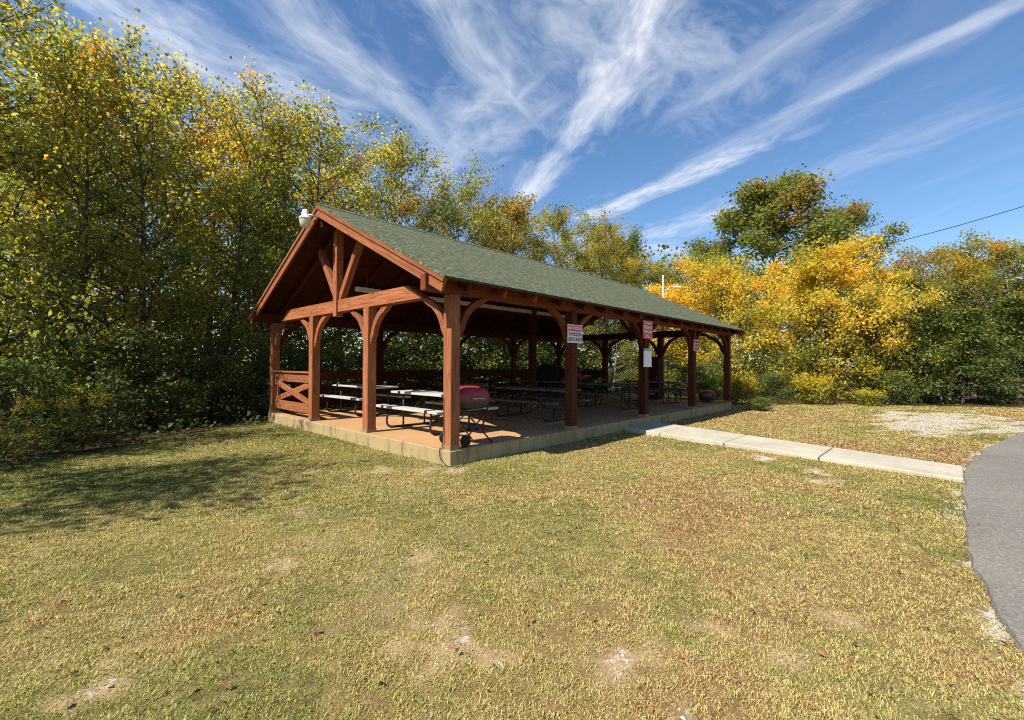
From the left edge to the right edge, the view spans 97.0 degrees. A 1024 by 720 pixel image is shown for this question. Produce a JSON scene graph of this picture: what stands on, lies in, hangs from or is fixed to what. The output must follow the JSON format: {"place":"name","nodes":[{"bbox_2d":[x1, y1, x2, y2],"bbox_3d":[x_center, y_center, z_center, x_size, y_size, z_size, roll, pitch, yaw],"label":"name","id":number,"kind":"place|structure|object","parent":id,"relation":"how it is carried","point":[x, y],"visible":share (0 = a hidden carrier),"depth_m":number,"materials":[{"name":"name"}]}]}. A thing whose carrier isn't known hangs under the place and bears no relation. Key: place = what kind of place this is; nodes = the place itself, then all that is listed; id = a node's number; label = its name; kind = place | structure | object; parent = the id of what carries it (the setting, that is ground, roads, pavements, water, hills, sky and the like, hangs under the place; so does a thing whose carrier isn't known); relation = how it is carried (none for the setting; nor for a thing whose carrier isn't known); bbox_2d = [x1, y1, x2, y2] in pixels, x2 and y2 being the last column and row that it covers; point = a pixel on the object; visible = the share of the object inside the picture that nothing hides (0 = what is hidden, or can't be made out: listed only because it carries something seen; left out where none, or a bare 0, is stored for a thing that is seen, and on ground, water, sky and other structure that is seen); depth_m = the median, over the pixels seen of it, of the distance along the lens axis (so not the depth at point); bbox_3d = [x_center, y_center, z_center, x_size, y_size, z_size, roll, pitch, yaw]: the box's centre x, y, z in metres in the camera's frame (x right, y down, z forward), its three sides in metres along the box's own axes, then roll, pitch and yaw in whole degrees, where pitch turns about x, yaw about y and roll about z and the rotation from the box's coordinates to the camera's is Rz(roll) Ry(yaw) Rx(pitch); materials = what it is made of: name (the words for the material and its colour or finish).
{"place":"outdoors","nodes":[
{"label":"outdoors","id":0,"kind":"place"},
{"bbox_2d":[0,366,1023,719],"bbox_3d":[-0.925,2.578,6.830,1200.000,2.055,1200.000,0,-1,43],"label":"ground","id":1,"kind":"structure","parent":0,"point":[612,662],"depth_m":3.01,"materials":[{"name":"green plant"}]},
{"bbox_2d":[0,90,39,299],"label":"broadleaf tree","id":2,"kind":"object","parent":1,"relation":"on","point":[11,229],"visible":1,"depth_m":7.68,"materials":[{"name":"green plant"}]},
{"bbox_2d":[0,428,43,463],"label":"goldenrod plant","id":3,"kind":"object","parent":1,"relation":"on","point":[21,457],"visible":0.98,"depth_m":6.72,"materials":[{"name":"green plant"}]},
{"bbox_2d":[0,396,44,460],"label":"goldenrod plant","id":4,"kind":"object","parent":1,"relation":"on","point":[20,403],"visible":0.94,"depth_m":6.90,"materials":[{"name":"green plant"}]},
{"bbox_2d":[0,352,86,449],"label":"shrub","id":5,"kind":"object","parent":1,"relation":"on","point":[10,371],"visible":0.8,"depth_m":7.96,"materials":[{"name":"green plant"}]},
{"bbox_2d":[9,395,83,453],"bbox_3d":[-7.683,1.069,7.492,0.895,0.985,0.800,0,-1,7],"label":"goldenrod plant","id":6,"kind":"object","parent":1,"relation":"on","point":[47,440],"visible":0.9,"depth_m":7.46,"materials":[{"name":"green plant"}]},
{"bbox_2d":[0,83,107,404],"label":"hardwood tree","id":7,"kind":"object","parent":1,"relation":"on","point":[8,280],"visible":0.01,"depth_m":15.25,"materials":[{"name":"green plant"}]},
{"bbox_2d":[0,0,143,430],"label":"broadleaf tree","id":8,"kind":"object","parent":1,"relation":"on","point":[10,156],"visible":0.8,"depth_m":9.84,"materials":[{"name":"green plant"}]},
{"bbox_2d":[10,380,146,440],"bbox_3d":[-8.747,1.018,9.133,1.682,1.259,2.207,0,-1,0],"label":"shrub","id":9,"kind":"object","parent":1,"relation":"on","point":[82,391],"visible":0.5,"depth_m":8.87,"materials":[{"name":"green plant"}]},
{"bbox_2d":[48,394,113,450],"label":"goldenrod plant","id":10,"kind":"object","parent":1,"relation":"on","point":[86,430],"visible":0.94,"depth_m":7.78,"materials":[{"name":"green plant"}]},
{"bbox_2d":[0,78,163,381],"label":"hardwood tree","id":11,"kind":"object","parent":1,"relation":"on","point":[121,220],"visible":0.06,"depth_m":14.58,"materials":[{"name":"green plant"}]},
{"bbox_2d":[0,0,183,414],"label":"broadleaf tree","id":12,"kind":"object","parent":1,"relation":"on","point":[19,62],"visible":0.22,"depth_m":12.46,"materials":[{"name":"green plant"}]},
{"bbox_2d":[0,17,210,421],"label":"broadleaf tree","id":13,"kind":"object","parent":1,"relation":"on","point":[65,75],"visible":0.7,"depth_m":10.62,"materials":[{"name":"green plant"}]},
{"bbox_2d":[32,320,196,432],"bbox_3d":[-8.893,0.420,10.123,2.656,2.565,2.939,1,-1,-22],"label":"shrub","id":14,"kind":"object","parent":1,"relation":"on","point":[139,365],"visible":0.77,"depth_m":9.92,"materials":[{"name":"green plant"}]},
{"bbox_2d":[0,38,230,398],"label":"hardwood tree","id":15,"kind":"object","parent":1,"relation":"on","point":[65,207],"visible":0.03,"depth_m":15.82,"materials":[{"name":"green plant"}]},
{"bbox_2d":[0,5,284,425],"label":"broadleaf tree","id":16,"kind":"object","parent":1,"relation":"on","point":[183,253],"visible":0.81,"depth_m":11.16,"materials":[{"name":"green plant"}]},
{"bbox_2d":[75,37,268,406],"bbox_3d":[-11.164,-4.059,15.274,5.568,11.636,6.031,0,-1,21],"label":"broadleaf tree","id":17,"kind":"object","parent":1,"relation":"on","point":[195,138],"visible":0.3,"depth_m":15.09,"materials":[{"name":"green plant"}]},
{"bbox_2d":[127,377,220,430],"bbox_3d":[-8.230,1.036,10.638,2.207,1.259,1.682,0,-1,-14],"label":"shrub","id":18,"kind":"object","parent":1,"relation":"on","point":[171,394],"visible":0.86,"depth_m":10.63,"materials":[{"name":"green plant"}]},
{"bbox_2d":[110,111,289,399],"bbox_3d":[-12.521,-4.334,18.936,6.895,12.285,6.785,0,-1,-7],"label":"hardwood tree","id":19,"kind":"object","parent":1,"relation":"on","point":[228,150],"visible":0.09,"depth_m":18.14,"materials":[{"name":"green plant"}]},
{"bbox_2d":[159,352,269,419],"bbox_3d":[-7.975,0.725,12.204,2.488,1.954,2.249,1,-1,-41],"label":"shrub","id":20,"kind":"object","parent":1,"relation":"on","point":[216,376],"visible":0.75,"depth_m":12.04,"materials":[{"name":"green plant"}]},
{"bbox_2d":[120,45,325,415],"bbox_3d":[-8.762,-3.612,14.172,5.351,10.769,5.164,0,-1,-10],"label":"broadleaf tree","id":21,"kind":"object","parent":1,"relation":"on","point":[236,123],"visible":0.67,"depth_m":13.59,"materials":[{"name":"green plant"}]},
{"bbox_2d":[207,367,269,418],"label":"shrub","id":22,"kind":"object","parent":1,"relation":"on","point":[240,385],"visible":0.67,"depth_m":12.70,"materials":[{"name":"green plant"}]},
{"bbox_2d":[178,100,339,410],"bbox_3d":[-7.998,-3.188,14.848,4.582,9.879,4.230,1,-1,-31],"label":"broadleaf tree","id":23,"kind":"object","parent":1,"relation":"on","point":[249,285],"visible":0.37,"depth_m":14.36,"materials":[{"name":"green plant"}]},
{"bbox_2d":[197,118,339,397],"bbox_3d":[-10.661,-4.252,20.648,6.389,12.130,6.889,0,-1,-7],"label":"hardwood tree","id":24,"kind":"object","parent":1,"relation":"on","point":[300,205],"visible":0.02,"depth_m":19.85,"materials":[{"name":"green plant"}]},
{"bbox_2d":[219,187,356,387],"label":"broadleaf tree","id":25,"kind":"object","parent":1,"relation":"on","point":[306,343],"visible":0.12,"depth_m":16.41,"materials":[{"name":"green plant"}]},
{"bbox_2d":[260,341,359,408],"bbox_3d":[-6.207,0.588,14.325,3.250,2.320,2.938,0,-1,8],"label":"shrub","id":26,"kind":"object","parent":1,"relation":"on","point":[336,362],"visible":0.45,"depth_m":13.96,"materials":[{"name":"green plant"}]},
{"bbox_2d":[246,58,389,393],"bbox_3d":[-6.669,-3.880,16.157,5.242,11.324,6.012,0,-1,19],"label":"hardwood tree","id":27,"kind":"object","parent":1,"relation":"on","point":[312,184],"visible":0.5,"depth_m":15.45,"materials":[{"name":"green plant"}]},
{"bbox_2d":[286,130,390,393],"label":"hardwood tree","id":28,"kind":"object","parent":1,"relation":"on","point":[343,196],"visible":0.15,"depth_m":22.99,"materials":[{"name":"green plant"}]},
{"bbox_2d":[341,335,442,406],"bbox_3d":[-4.688,0.467,16.727,4.745,2.707,3.616,-1,-1,61],"label":"shrub","id":29,"kind":"object","parent":1,"relation":"on","point":[391,358],"visible":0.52,"depth_m":15.98,"materials":[{"name":"green plant"}]},
{"bbox_2d":[335,115,475,401],"bbox_3d":[-4.657,-3.772,18.839,5.590,11.172,6.028,1,-1,-24],"label":"hardwood tree","id":30,"kind":"object","parent":1,"relation":"on","point":[392,156],"visible":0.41,"depth_m":18.30,"materials":[{"name":"green plant"}]},
{"bbox_2d":[383,185,457,387],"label":"hardwood tree","id":31,"kind":"object","parent":1,"relation":"on","point":[408,209],"visible":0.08,"depth_m":24.41,"materials":[{"name":"green plant"}]},
{"bbox_2d":[390,331,463,388],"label":"broadleaf tree","id":32,"kind":"object","parent":1,"relation":"on","point":[410,335],"visible":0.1,"depth_m":19.18,"materials":[{"name":"green plant"}]},
{"bbox_2d":[392,334,492,400],"bbox_3d":[-2.749,0.360,17.722,4.106,2.931,3.710,0,-1,-7],"label":"shrub","id":33,"kind":"object","parent":1,"relation":"on","point":[438,359],"visible":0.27,"depth_m":17.56,"materials":[{"name":"green plant"}]},
{"bbox_2d":[407,149,505,368],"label":"hardwood tree","id":34,"kind":"object","parent":1,"relation":"on","point":[467,190],"visible":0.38,"depth_m":20.45,"materials":[{"name":"green plant"}]},
{"bbox_2d":[0,381,916,466],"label":"undergrowth","id":35,"kind":"object","parent":1,"relation":"on","point":[112,440],"visible":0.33,"depth_m":9.38,"materials":[{"name":"green plant"}]},
{"bbox_2d":[436,347,509,396],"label":"shrub","id":36,"kind":"object","parent":1,"relation":"on","point":[490,365],"visible":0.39,"depth_m":19.05,"materials":[{"name":"green plant"}]},
{"bbox_2d":[448,199,520,382],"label":"hardwood tree","id":37,"kind":"object","parent":1,"relation":"on","point":[493,212],"visible":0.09,"depth_m":23.24,"materials":[{"name":"green plant"}]},
{"bbox_2d":[463,336,525,388],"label":"broadleaf tree","id":38,"kind":"object","parent":1,"relation":"on","point":[488,343],"visible":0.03,"depth_m":21.75,"materials":[{"name":"green plant"}]},
{"bbox_2d":[249,203,744,465],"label":"picnic pavilion","id":39,"kind":"structure","parent":1,"relation":"on","point":[371,279],"depth_m":10.43,"materials":[{"name":"wood"}]},
{"bbox_2d":[298,209,316,227],"bbox_3d":[-4.093,-2.815,9.025,0.303,0.362,0.288,0,-1,43],"label":"security light","id":40,"kind":"object","parent":39,"relation":"attached to","point":[305,218],"visible":1,"depth_m":8.97,"materials":[{"name":"white plastic"}]},
{"bbox_2d":[320,384,410,415],"bbox_3d":[-3.886,1.018,11.885,2.080,0.731,1.516,0,-1,42],"label":"picnic table","id":41,"kind":"object","parent":39,"relation":"on","point":[359,398],"visible":0.79,"depth_m":11.73,"materials":[{"name":"grey metal"}]},
{"bbox_2d":[376,389,497,435],"bbox_3d":[-1.528,1.000,8.993,2.080,0.731,1.516,0,-1,43],"label":"picnic table","id":42,"kind":"object","parent":39,"relation":"on","point":[424,411],"visible":0.77,"depth_m":8.93,"materials":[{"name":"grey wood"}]},
{"bbox_2d":[425,381,496,403],"bbox_3d":[-1.719,1.051,14.074,2.080,0.731,1.516,0,-1,45],"label":"picnic table","id":43,"kind":"object","parent":39,"relation":"on","point":[461,383],"visible":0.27,"depth_m":13.93,"materials":[{"name":"grey metal"}]},
{"bbox_2d":[439,385,496,447],"bbox_3d":[-0.685,0.883,7.378,0.565,0.934,0.850,0,-1,43],"label":"barrel grill","id":44,"kind":"object","parent":39,"relation":"on","point":[472,397],"visible":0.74,"depth_m":7.17,"materials":[{"name":"red metal"}]},
{"bbox_2d":[504,379,561,401],"bbox_3d":[0.735,1.085,16.158,2.080,0.731,1.516,0,-1,42],"label":"picnic table","id":45,"kind":"object","parent":39,"relation":"on","point":[539,381],"visible":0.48,"depth_m":16.03,"materials":[{"name":"grey metal"}]},
{"bbox_2d":[490,386,589,421],"bbox_3d":[0.596,1.030,10.948,2.080,0.731,1.516,0,-1,42],"label":"picnic table","id":46,"kind":"object","parent":39,"relation":"on","point":[530,397],"visible":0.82,"depth_m":10.71,"materials":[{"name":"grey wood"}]},
{"bbox_2d":[536,365,558,394],"bbox_3d":[1.513,0.842,19.216,0.934,1.285,0.672,0,-1,1],"label":"covered grill","id":47,"kind":"object","parent":39,"relation":"on","point":[548,372],"visible":0.77,"depth_m":18.92,"materials":[{"name":"black fabric"}]},
{"bbox_2d":[567,324,581,342],"bbox_3d":[1.256,-0.521,8.998,0.014,0.360,0.500,0,-1,43],"label":"warning sign","id":48,"kind":"object","parent":39,"relation":"attached to","point":[574,333],"visible":1,"depth_m":8.97,"materials":[{"name":"white metal"}]},
{"bbox_2d":[548,378,610,397],"bbox_3d":[2.724,1.117,18.406,2.080,0.731,1.516,0,-1,42],"label":"picnic table","id":49,"kind":"object","parent":39,"relation":"on","point":[582,385],"visible":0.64,"depth_m":18.11,"materials":[{"name":"grey metal"}]},
{"bbox_2d":[577,367,582,394],"bbox_3d":[2.784,0.888,19.344,0.485,1.213,0.490,0,-1,43],"label":"drum smoker","id":50,"kind":"object","parent":39,"relation":"on","point":[579,372],"visible":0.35,"depth_m":19.14,"materials":[{"name":"red paint"}]},
{"bbox_2d":[577,382,654,409],"bbox_3d":[2.996,1.070,13.688,2.080,0.731,1.516,0,-1,43],"label":"picnic table","id":51,"kind":"object","parent":39,"relation":"on","point":[595,392],"visible":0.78,"depth_m":13.41,"materials":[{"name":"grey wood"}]},
{"bbox_2d":[643,348,651,366],"bbox_3d":[3.356,-0.057,11.203,0.033,0.458,0.380,0,-1,43],"label":"notice board","id":52,"kind":"object","parent":39,"relation":"attached to","point":[647,357],"visible":1,"depth_m":11.17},
{"bbox_2d":[643,320,652,338],"bbox_3d":[3.373,-0.752,11.239,0.011,0.460,0.520,0,-1,43],"label":"notice sign","id":53,"kind":"object","parent":39,"relation":"attached to","point":[647,329],"visible":1,"depth_m":11.22,"materials":[{"name":"red metal"}]},
{"bbox_2d":[615,380,687,403],"bbox_3d":[4.884,1.100,15.742,1.516,0.731,2.080,1,-1,-45],"label":"picnic table","id":54,"kind":"object","parent":39,"relation":"on","point":[665,390],"visible":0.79,"depth_m":15.49,"materials":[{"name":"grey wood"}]},
{"bbox_2d":[698,390,715,401],"bbox_3d":[6.886,1.267,15.959,0.551,0.420,0.740,0,-1,32],"label":"planter","id":55,"kind":"object","parent":39,"relation":"on","point":[707,395],"visible":1,"depth_m":15.70,"materials":[{"name":"red paint"}]},
{"bbox_2d":[0,417,1022,719],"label":"fallen leaves","id":56,"kind":"object","parent":1,"relation":"on","point":[822,651],"visible":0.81,"depth_m":3.79,"materials":[{"name":"brown plant"}]},
{"bbox_2d":[0,84,1023,408],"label":"woods","id":57,"kind":"object","parent":1,"relation":"on","point":[770,386],"visible":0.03,"depth_m":27.05,"materials":[{"name":"green plant"}]},
{"bbox_2d":[473,185,559,396],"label":"hardwood tree","id":58,"kind":"object","parent":1,"relation":"on","point":[517,211],"visible":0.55,"depth_m":21.05,"materials":[{"name":"green plant"}]},
{"bbox_2d":[474,188,567,382],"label":"hardwood tree","id":59,"kind":"object","parent":1,"relation":"on","point":[518,240],"visible":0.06,"depth_m":25.40,"materials":[{"name":"green plant"}]},
{"bbox_2d":[494,345,562,395],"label":"shrub","id":60,"kind":"object","parent":1,"relation":"on","point":[521,363],"visible":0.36,"depth_m":20.81,"materials":[{"name":"green plant"}]},
{"bbox_2d":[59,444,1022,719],"bbox_3d":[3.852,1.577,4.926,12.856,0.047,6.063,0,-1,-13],"label":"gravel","id":61,"kind":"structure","parent":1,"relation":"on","point":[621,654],"depth_m":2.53,"materials":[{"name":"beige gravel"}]},
{"bbox_2d":[517,197,597,368],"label":"hardwood tree","id":62,"kind":"object","parent":1,"relation":"on","point":[554,218],"visible":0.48,"depth_m":23.09,"materials":[{"name":"green plant"}]},
{"bbox_2d":[518,341,598,392],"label":"shrub","id":63,"kind":"object","parent":1,"relation":"on","point":[579,364],"visible":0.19,"depth_m":22.15,"materials":[{"name":"green plant"}]},
{"bbox_2d":[537,258,594,380],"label":"broadleaf tree","id":64,"kind":"object","parent":1,"relation":"on","point":[544,342],"visible":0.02,"depth_m":23.80,"materials":[{"name":"green plant"}]},
{"bbox_2d":[545,207,621,361],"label":"hardwood tree","id":65,"kind":"object","parent":1,"relation":"on","point":[584,242],"visible":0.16,"depth_m":27.44,"materials":[{"name":"green plant"}]},
{"bbox_2d":[568,197,644,386],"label":"hardwood tree","id":66,"kind":"object","parent":1,"relation":"on","point":[605,228],"visible":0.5,"depth_m":24.79,"materials":[{"name":"green plant"}]},
{"bbox_2d":[575,238,637,387],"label":"hardwood tree","id":67,"kind":"object","parent":1,"relation":"on","point":[622,272],"visible":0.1,"depth_m":29.36,"materials":[{"name":"green plant"}]},
{"bbox_2d":[582,275,664,393],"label":"broadleaf tree","id":68,"kind":"object","parent":1,"relation":"on","point":[620,343],"visible":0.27,"depth_m":23.64,"materials":[{"name":"green plant"}]},
{"bbox_2d":[599,224,656,383],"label":"oak tree","id":69,"kind":"object","parent":1,"relation":"on","point":[632,246],"visible":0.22,"depth_m":32.35,"materials":[{"name":"green plant"}]},
{"bbox_2d":[603,257,680,372],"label":"hardwood tree","id":70,"kind":"object","parent":1,"relation":"on","point":[639,266],"visible":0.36,"depth_m":26.49,"materials":[{"name":"green plant"}]},
{"bbox_2d":[660,275,680,398],"bbox_3d":[6.495,-0.861,18.610,0.850,5.270,0.140,0,-1,0],"label":"utility pole","id":71,"kind":"object","parent":1,"relation":"on","point":[663,288],"visible":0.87,"depth_m":18.59,"materials":[{"name":"metal"}]},
{"bbox_2d":[634,250,710,386],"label":"broadleaf tree","id":72,"kind":"object","parent":1,"relation":"on","point":[672,276],"visible":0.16,"depth_m":31.27,"materials":[{"name":"green plant"}]},
{"bbox_2d":[623,280,732,394],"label":"maple tree","id":73,"kind":"object","parent":1,"relation":"on","point":[673,346],"visible":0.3,"depth_m":22.88,"materials":[{"name":"yellow plant"}]},
{"bbox_2d":[664,359,723,400],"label":"shrub","id":74,"kind":"object","parent":1,"relation":"on","point":[700,385],"visible":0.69,"depth_m":19.35,"materials":[{"name":"green plant"}]},
{"bbox_2d":[667,240,739,364],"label":"hardwood tree","id":75,"kind":"object","parent":1,"relation":"on","point":[693,256],"visible":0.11,"depth_m":30.11,"materials":[{"name":"yellow plant"}]},
{"bbox_2d":[680,233,749,364],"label":"oak tree","id":76,"kind":"object","parent":1,"relation":"on","point":[698,245],"visible":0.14,"depth_m":34.26,"materials":[{"name":"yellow plant"}]},
{"bbox_2d":[668,250,805,399],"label":"maple tree","id":77,"kind":"object","parent":1,"relation":"on","point":[721,280],"visible":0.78,"depth_m":21.19,"materials":[{"name":"yellow plant"}]},
{"bbox_2d":[715,372,767,404],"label":"shrub","id":78,"kind":"object","parent":1,"relation":"on","point":[744,385],"visible":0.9,"depth_m":17.45,"materials":[{"name":"green plant"}]},
{"bbox_2d":[745,396,775,410],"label":"shrub","id":79,"kind":"object","parent":1,"relation":"on","point":[762,402],"visible":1,"depth_m":15.21,"materials":[{"name":"green plant"}]},
{"bbox_2d":[748,370,797,403],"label":"shrub","id":80,"kind":"object","parent":1,"relation":"on","point":[778,383],"visible":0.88,"depth_m":17.78,"materials":[{"name":"green plant"}]},
{"bbox_2d":[701,163,874,387],"bbox_3d":[18.393,-5.554,30.922,9.459,15.200,9.676,1,-1,-29],"label":"oak tree","id":81,"kind":"object","parent":1,"relation":"on","point":[785,193],"visible":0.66,"depth_m":29.78,"materials":[{"name":"green plant"}]},
{"bbox_2d":[624,422,963,482],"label":"footpath","id":82,"kind":"structure","parent":1,"relation":"on","point":[943,471],"depth_m":7.80,"materials":[{"name":"concrete"}]},
{"bbox_2d":[738,255,856,394],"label":"maple tree","id":83,"kind":"object","parent":1,"relation":"on","point":[771,271],"visible":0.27,"depth_m":23.78,"materials":[{"name":"yellow plant"}]},
{"bbox_2d":[783,369,847,404],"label":"shrub","id":84,"kind":"object","parent":1,"relation":"on","point":[806,384],"visible":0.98,"depth_m":17.61,"materials":[{"name":"yellow plant"}]},
{"bbox_2d":[732,226,926,399],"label":"maple tree","id":85,"kind":"object","parent":1,"relation":"on","point":[836,261],"visible":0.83,"depth_m":19.93,"materials":[{"name":"yellow plant"}]},
{"bbox_2d":[796,197,910,386],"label":"oak tree","id":86,"kind":"object","parent":1,"relation":"on","point":[896,231],"visible":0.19,"depth_m":29.86,"materials":[{"name":"green plant"}]},
{"bbox_2d":[842,387,888,405],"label":"shrub","id":87,"kind":"object","parent":1,"relation":"on","point":[867,395],"visible":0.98,"depth_m":17.27,"materials":[{"name":"yellow plant"}]},
{"bbox_2d":[815,263,962,398],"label":"maple tree","id":88,"kind":"object","parent":1,"relation":"on","point":[903,299],"visible":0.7,"depth_m":18.72,"materials":[{"name":"yellow plant"}]},
{"bbox_2d":[869,369,922,404],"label":"shrub","id":89,"kind":"object","parent":1,"relation":"on","point":[896,381],"visible":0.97,"depth_m":17.71,"materials":[{"name":"green plant"}]},
{"bbox_2d":[831,274,995,404],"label":"cedar tree","id":90,"kind":"object","parent":1,"relation":"on","point":[927,324],"visible":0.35,"depth_m":18.73,"materials":[{"name":"green plant"}]},
{"bbox_2d":[863,241,989,392],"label":"broadleaf tree","id":91,"kind":"object","parent":1,"relation":"on","point":[922,259],"visible":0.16,"depth_m":25.95,"materials":[{"name":"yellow plant"}]},
{"bbox_2d":[903,303,1023,405],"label":"cedar tree","id":92,"kind":"object","parent":1,"relation":"on","point":[970,320],"visible":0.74,"depth_m":18.10,"materials":[{"name":"green plant"}]},
{"bbox_2d":[913,239,1023,352],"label":"broadleaf tree","id":93,"kind":"object","parent":1,"relation":"on","point":[984,270],"visible":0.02,"depth_m":32.27,"materials":[{"name":"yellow plant"}]},
{"bbox_2d":[915,242,1023,395],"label":"broadleaf tree","id":94,"kind":"object","parent":1,"relation":"on","point":[969,266],"visible":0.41,"depth_m":23.76,"materials":[{"name":"green plant"}]},
{"bbox_2d":[946,293,1023,402],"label":"cedar tree","id":95,"kind":"object","parent":1,"relation":"on","point":[1010,309],"visible":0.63,"depth_m":19.26,"materials":[{"name":"green plant"}]},
{"bbox_2d":[948,226,1023,396],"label":"broadleaf tree","id":96,"kind":"object","parent":1,"relation":"on","point":[991,245],"visible":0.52,"depth_m":23.08,"materials":[{"name":"green plant"}]},
{"bbox_2d":[0,0,1023,369],"label":"sky","id":97,"kind":"structure","parent":0,"point":[656,109],"materials":[{"name":"blue"}]},
{"bbox_2d":[648,357,662,399],"bbox_3d":[5.430,0.681,17.134,0.440,1.602,0.417,0,-1,43],"label":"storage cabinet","id":98,"kind":"object","parent":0,"point":[656,371],"visible":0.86,"depth_m":17.00,"materials":[{"name":"metal"}]},
{"bbox_2d":[847,206,1023,253],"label":"power line","id":99,"kind":"object","parent":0,"point":[960,224],"visible":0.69,"depth_m":28.08,"materials":[{"name":"black metal"}]},
{"bbox_2d":[961,432,1023,652],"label":"road","id":100,"kind":"structure","parent":0,"point":[992,494],"depth_m":4.22,"materials":[{"name":"grey asphalt"}]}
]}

